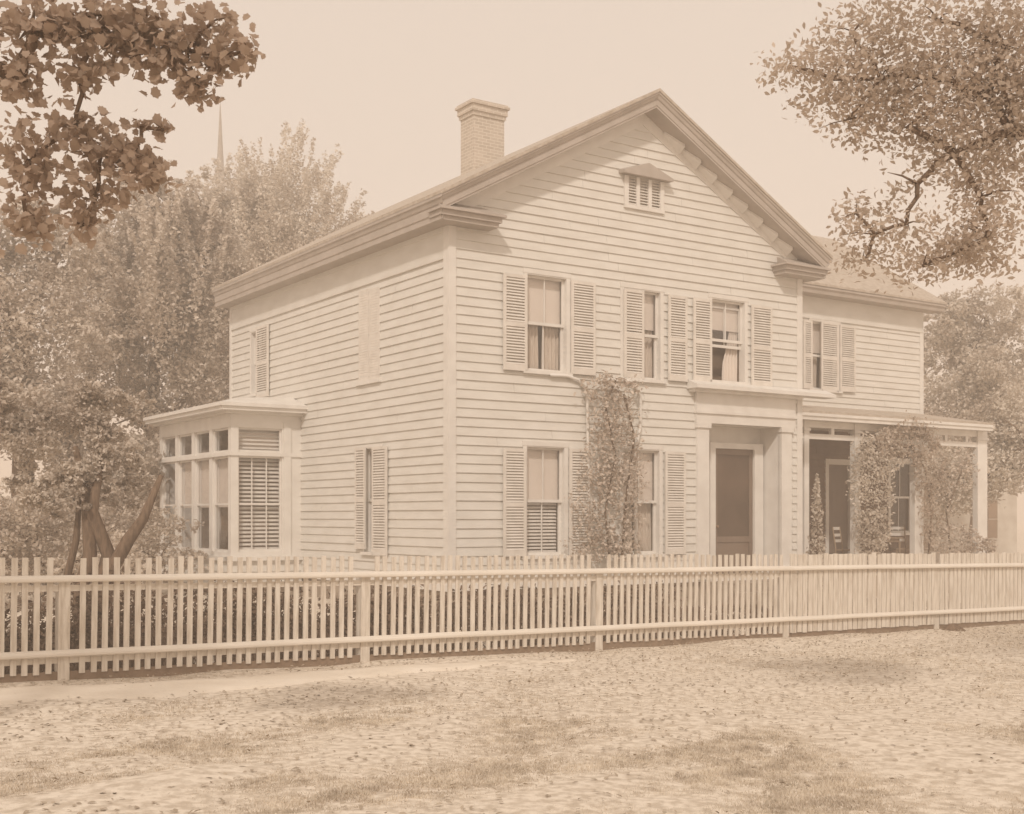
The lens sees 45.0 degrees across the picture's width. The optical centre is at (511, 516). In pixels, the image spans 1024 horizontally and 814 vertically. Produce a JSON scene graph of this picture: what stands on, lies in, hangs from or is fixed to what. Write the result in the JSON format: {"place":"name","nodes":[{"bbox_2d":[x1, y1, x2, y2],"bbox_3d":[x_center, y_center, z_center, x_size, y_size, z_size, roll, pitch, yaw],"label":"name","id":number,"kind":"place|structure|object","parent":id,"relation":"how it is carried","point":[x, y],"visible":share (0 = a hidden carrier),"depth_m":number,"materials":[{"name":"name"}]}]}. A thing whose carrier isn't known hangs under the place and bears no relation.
{"place":"outdoors","nodes":[
{"label":"outdoors","id":0,"kind":"place"},
{"bbox_2d":[0,659,575,704],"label":"path","id":1,"kind":"structure","parent":0,"point":[146,690],"depth_m":11.63,"materials":[{"name":"beige concrete"}]},
{"bbox_2d":[4,598,985,673],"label":"grass","id":2,"kind":"structure","parent":0,"point":[74,666],"depth_m":15.90,"materials":[{"name":"brown plant"}]},
{"bbox_2d":[0,522,1023,813],"bbox_3d":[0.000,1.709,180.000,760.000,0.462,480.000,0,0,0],"label":"ground","id":3,"kind":"structure","parent":0,"point":[950,752],"depth_m":9.44,"materials":[{"name":"beige soil"}]},
{"bbox_2d":[0,494,82,609],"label":"garden bush","id":4,"kind":"object","parent":3,"relation":"on","point":[9,535],"visible":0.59,"depth_m":22.15,"materials":[{"name":"brown plant"}]},
{"bbox_2d":[0,189,125,584],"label":"broadleaf tree","id":5,"kind":"object","parent":3,"relation":"on","point":[18,361],"visible":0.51,"depth_m":29.93,"materials":[{"name":"brown plant"}]},
{"bbox_2d":[0,477,149,604],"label":"garden bush","id":6,"kind":"object","parent":3,"relation":"on","point":[61,560],"visible":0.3,"depth_m":22.41,"materials":[{"name":"brown plant"}]},
{"bbox_2d":[0,373,163,622],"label":"forked tree","id":7,"kind":"object","parent":3,"relation":"on","point":[89,402],"visible":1,"depth_m":17.04,"materials":[{"name":"brown plant"}]},
{"bbox_2d":[1,478,162,583],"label":"garden bush","id":8,"kind":"object","parent":3,"relation":"on","point":[110,521],"depth_m":30.87,"materials":[{"name":"brown plant"}]},
{"bbox_2d":[28,564,186,646],"bbox_3d":[-4.900,1.101,14.836,1.926,1.148,1.517,0,0,0],"label":"garden shrub","id":9,"kind":"object","parent":3,"relation":"on","point":[76,599],"visible":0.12,"depth_m":14.83,"materials":[{"name":"brown plant"}]},
{"bbox_2d":[49,432,169,582],"bbox_3d":[-9.820,-0.208,30.326,3.423,4.272,3.443,0,0,0],"label":"broadleaf tree","id":10,"kind":"object","parent":3,"relation":"on","point":[150,458],"visible":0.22,"depth_m":29.45,"materials":[{"name":"brown plant"}]},
{"bbox_2d":[29,478,208,594],"bbox_3d":[-8.267,0.538,26.034,3.320,2.748,3.108,0,0,-39],"label":"garden bush","id":11,"kind":"object","parent":3,"relation":"on","point":[155,525],"visible":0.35,"depth_m":25.97,"materials":[{"name":"brown plant"}]},
{"bbox_2d":[81,484,159,569],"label":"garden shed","id":12,"kind":"structure","parent":3,"relation":"on","point":[126,516],"depth_m":36.98,"materials":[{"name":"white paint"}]},
{"bbox_2d":[0,0,265,257],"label":"maple tree","id":13,"kind":"object","parent":3,"relation":"on","point":[134,34],"visible":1,"depth_m":6.55,"materials":[{"name":"brown plant"}]},
{"bbox_2d":[31,159,260,571],"bbox_3d":[-10.589,-4.323,36.939,7.949,12.583,7.153,0,0,23],"label":"broadleaf tree","id":14,"kind":"object","parent":3,"relation":"on","point":[141,287],"visible":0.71,"depth_m":35.93,"materials":[{"name":"beige plant"}]},
{"bbox_2d":[200,103,228,388],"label":"church steeple","id":15,"kind":"object","parent":3,"relation":"on","point":[220,150],"depth_m":109.81,"materials":[{"name":"stone"}]},
{"bbox_2d":[161,579,317,634],"bbox_3d":[-3.670,1.251,16.732,1.985,0.994,1.607,0,0,-27],"label":"garden shrub","id":16,"kind":"object","parent":3,"relation":"on","point":[254,590],"visible":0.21,"depth_m":16.55,"materials":[{"name":"brown plant"}]},
{"bbox_2d":[171,118,374,272],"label":"broadleaf tree","id":17,"kind":"object","parent":3,"relation":"on","point":[270,232],"visible":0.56,"depth_m":46.71,"materials":[{"name":"beige plant"}]},
{"bbox_2d":[4,580,686,666],"bbox_3d":[-2.914,1.267,14.536,13.612,0.988,1.651,0,0,-34],"label":"hedge","id":18,"kind":"object","parent":3,"relation":"on","point":[73,626],"visible":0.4,"depth_m":14.55,"materials":[{"name":"brown plant"}]},
{"bbox_2d":[317,578,445,631],"bbox_3d":[-1.833,1.289,17.742,1.728,0.956,1.569,0,0,30],"label":"garden shrub","id":19,"kind":"object","parent":3,"relation":"on","point":[354,606],"visible":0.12,"depth_m":17.59,"materials":[{"name":"brown plant"}]},
{"bbox_2d":[0,554,795,682],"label":"picket fence","id":20,"kind":"object","parent":3,"relation":"on","point":[62,656],"visible":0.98,"depth_m":14.01,"materials":[{"name":"paint"}]},
{"bbox_2d":[436,583,536,621],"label":"garden shrub","id":21,"kind":"object","parent":3,"relation":"on","point":[484,594],"visible":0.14,"depth_m":19.61,"materials":[{"name":"brown plant"}]},
{"bbox_2d":[0,625,1023,813],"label":"grass","id":22,"kind":"structure","parent":3,"relation":"on","point":[742,772],"depth_m":8.11,"materials":[{"name":"beige plant"}]},
{"bbox_2d":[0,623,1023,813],"bbox_3d":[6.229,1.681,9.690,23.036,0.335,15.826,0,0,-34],"label":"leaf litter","id":23,"kind":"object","parent":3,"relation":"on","point":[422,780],"visible":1,"depth_m":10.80,"materials":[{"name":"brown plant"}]},
{"bbox_2d":[143,88,993,612],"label":"wooden house","id":24,"kind":"structure","parent":3,"relation":"on","point":[395,390],"depth_m":24.47,"materials":[{"name":"paint"}]},
{"bbox_2d":[143,397,307,582],"bbox_3d":[-6.557,-0.569,27.866,1.950,4.097,5.084,0,0,-34],"label":"bay window","id":25,"kind":"structure","parent":24,"relation":"in","point":[233,465],"depth_m":26.51,"materials":[{"name":"paint"}]},
{"bbox_2d":[247,324,265,396],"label":"window","id":26,"kind":"structure","parent":24,"relation":"in","point":[252,331],"depth_m":28.86,"materials":[{"name":"paint"}]},
{"bbox_2d":[360,444,382,555],"bbox_3d":[-2.473,-0.324,23.963,0.635,2.125,0.822,0,0,-34],"label":"window","id":27,"kind":"structure","parent":24,"relation":"in","point":[368,551],"depth_m":24.11,"materials":[{"name":"paint"}]},
{"bbox_2d":[521,441,568,558],"bbox_3d":[0.470,-0.306,22.834,1.070,2.139,0.635,0,0,-34],"label":"window","id":28,"kind":"structure","parent":24,"relation":"in","point":[546,462],"depth_m":22.85,"materials":[{"name":"paint"}]},
{"bbox_2d":[522,267,572,375],"bbox_3d":[0.495,-3.552,22.850,1.107,1.905,0.635,0,0,-34],"label":"window","id":29,"kind":"structure","parent":24,"relation":"in","point":[548,292],"depth_m":22.87,"materials":[{"name":"paint"}]},
{"bbox_2d":[549,373,590,553],"bbox_3d":[1.068,-0.867,22.896,0.926,3.533,0.120,0,0,-34],"label":"vine trellis","id":30,"kind":"object","parent":24,"relation":"attached to","point":[587,409],"visible":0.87,"depth_m":23.07,"materials":[{"name":"paint"}]},
{"bbox_2d":[559,368,649,563],"bbox_3d":[1.840,-0.924,23.058,2.204,3.717,0.467,0,0,-34],"label":"climbing vine","id":31,"kind":"object","parent":24,"relation":"attached to","point":[613,473],"visible":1,"depth_m":23.19,"materials":[{"name":"brown plant"}]},
{"bbox_2d":[622,380,641,553],"bbox_3d":[2.272,-0.860,23.707,0.507,3.567,0.120,0,0,-34],"label":"vine trellis","id":32,"kind":"object","parent":24,"relation":"attached to","point":[638,438],"visible":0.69,"depth_m":23.73,"materials":[{"name":"paint"}]},
{"bbox_2d":[618,444,664,557],"bbox_3d":[2.350,-0.306,24.100,1.139,2.177,0.635,0,0,-34],"label":"window","id":33,"kind":"structure","parent":24,"relation":"in","point":[650,535],"depth_m":24.16,"materials":[{"name":"paint"}]},
{"bbox_2d":[619,282,666,383],"bbox_3d":[2.372,-3.543,24.116,1.140,1.879,0.635,0,0,-34],"label":"window","id":34,"kind":"structure","parent":24,"relation":"in","point":[653,296],"depth_m":24.17,"materials":[{"name":"paint"}]},
{"bbox_2d":[708,293,749,384],"bbox_3d":[4.261,-3.605,25.387,1.136,1.807,0.635,0,0,-34],"label":"window","id":35,"kind":"structure","parent":24,"relation":"in","point":[729,313],"depth_m":25.45,"materials":[{"name":"paint"}]},
{"bbox_2d":[716,448,752,573],"bbox_3d":[4.649,-0.101,25.945,1.121,2.643,0.120,0,0,-34],"label":"front door","id":36,"kind":"structure","parent":24,"relation":"in","point":[734,467],"depth_m":25.98,"materials":[{"name":"paint"}]},
{"bbox_2d":[809,318,842,393],"bbox_3d":[7.739,-4.069,31.347,1.207,1.859,0.635,0,0,-34],"label":"window","id":37,"kind":"structure","parent":24,"relation":"in","point":[816,322],"depth_m":31.25,"materials":[{"name":"paint"}]},
{"bbox_2d":[832,527,849,553],"bbox_3d":[8.102,0.737,30.028,0.516,1.002,0.440,0,0,39],"label":"porch chair","id":38,"kind":"object","parent":24,"relation":"on","point":[835,535],"visible":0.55,"depth_m":30.08,"materials":[{"name":"brown wood"}]},
{"bbox_2d":[845,426,910,561],"bbox_3d":[8.575,-0.522,28.686,2.208,3.333,0.455,0,0,-34],"label":"porch vine","id":39,"kind":"object","parent":24,"relation":"attached to","point":[866,460],"visible":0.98,"depth_m":28.64,"materials":[{"name":"brown plant"}]},
{"bbox_2d":[862,537,902,553],"bbox_3d":[9.219,0.873,30.737,0.800,0.730,0.560,0,0,-23],"label":"porch table","id":40,"kind":"object","parent":24,"relation":"on","point":[894,539],"visible":0.27,"depth_m":30.61,"materials":[{"name":"brown wood"}]},
{"bbox_2d":[888,458,909,534],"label":"window","id":41,"kind":"structure","parent":24,"relation":"in","point":[901,517],"depth_m":33.38,"materials":[{"name":"paint"}]},
{"bbox_2d":[889,526,909,553],"bbox_3d":[9.757,0.737,31.018,0.440,1.002,0.516,0,0,-5],"label":"porch chair","id":42,"kind":"object","parent":24,"relation":"on","point":[904,539],"visible":0.39,"depth_m":31.22,"materials":[{"name":"brown wood"}]},
{"bbox_2d":[869,410,951,553],"bbox_3d":[9.573,-0.679,29.279,2.959,3.738,0.550,0,0,-34],"label":"porch vine","id":43,"kind":"object","parent":24,"relation":"hanging from","point":[919,455],"visible":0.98,"depth_m":29.63,"materials":[{"name":"brown plant"}]},
{"bbox_2d":[923,446,982,553],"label":"porch vine","id":44,"kind":"object","parent":24,"relation":"attached to","point":[968,547],"visible":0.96,"depth_m":30.42,"materials":[{"name":"brown plant"}]},
{"bbox_2d":[806,473,826,588],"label":"garden shrub","id":45,"kind":"object","parent":3,"relation":"on","point":[817,500],"visible":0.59,"depth_m":27.29,"materials":[{"name":"beige plant"}]},
{"bbox_2d":[750,0,1023,294],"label":"shade tree","id":46,"kind":"object","parent":3,"relation":"on","point":[1011,129],"visible":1,"depth_m":8.52,"materials":[{"name":"brown plant"}]},
{"bbox_2d":[790,552,1023,636],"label":"picket fence","id":47,"kind":"object","parent":3,"relation":"on","point":[996,580],"visible":0.98,"depth_m":19.17,"materials":[{"name":"paint"}]},
{"bbox_2d":[941,623,965,630],"bbox_3d":[6.969,1.746,19.492,0.423,0.130,0.266,0,0,0],"label":"stone","id":48,"kind":"object","parent":3,"relation":"on","point":[951,626],"visible":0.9,"depth_m":19.43,"materials":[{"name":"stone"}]},
{"bbox_2d":[924,435,1017,561],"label":"neighbour house","id":49,"kind":"structure","parent":3,"relation":"on","point":[1002,525],"depth_m":52.57,"materials":[{"name":"white paint"}]},
{"bbox_2d":[924,492,934,518],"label":"window","id":50,"kind":"structure","parent":49,"relation":"in","point":[925,498],"depth_m":51.35,"materials":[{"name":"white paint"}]},
{"bbox_2d":[924,522,934,551],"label":"window","id":51,"kind":"structure","parent":49,"relation":"in","point":[925,550],"depth_m":51.35,"materials":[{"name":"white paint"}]},
{"bbox_2d":[988,498,998,539],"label":"window","id":52,"kind":"structure","parent":49,"relation":"in","point":[993,511],"depth_m":52.52,"materials":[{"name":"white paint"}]},
{"bbox_2d":[923,279,1023,550],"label":"broadleaf tree","id":53,"kind":"object","parent":3,"relation":"on","point":[974,375],"visible":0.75,"depth_m":43.08,"materials":[{"name":"beige plant"}]},
{"bbox_2d":[924,382,1023,519],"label":"broadleaf tree","id":54,"kind":"object","parent":3,"relation":"on","point":[1005,442],"visible":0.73,"depth_m":36.03,"materials":[{"name":"beige plant"}]},
{"bbox_2d":[974,537,997,552],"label":"shrub","id":55,"kind":"object","parent":3,"relation":"on","point":[985,541],"visible":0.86,"depth_m":30.44,"materials":[{"name":"beige plant"}]},
{"bbox_2d":[0,0,1023,521],"label":"sky","id":56,"kind":"structure","parent":0,"point":[384,81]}
]}

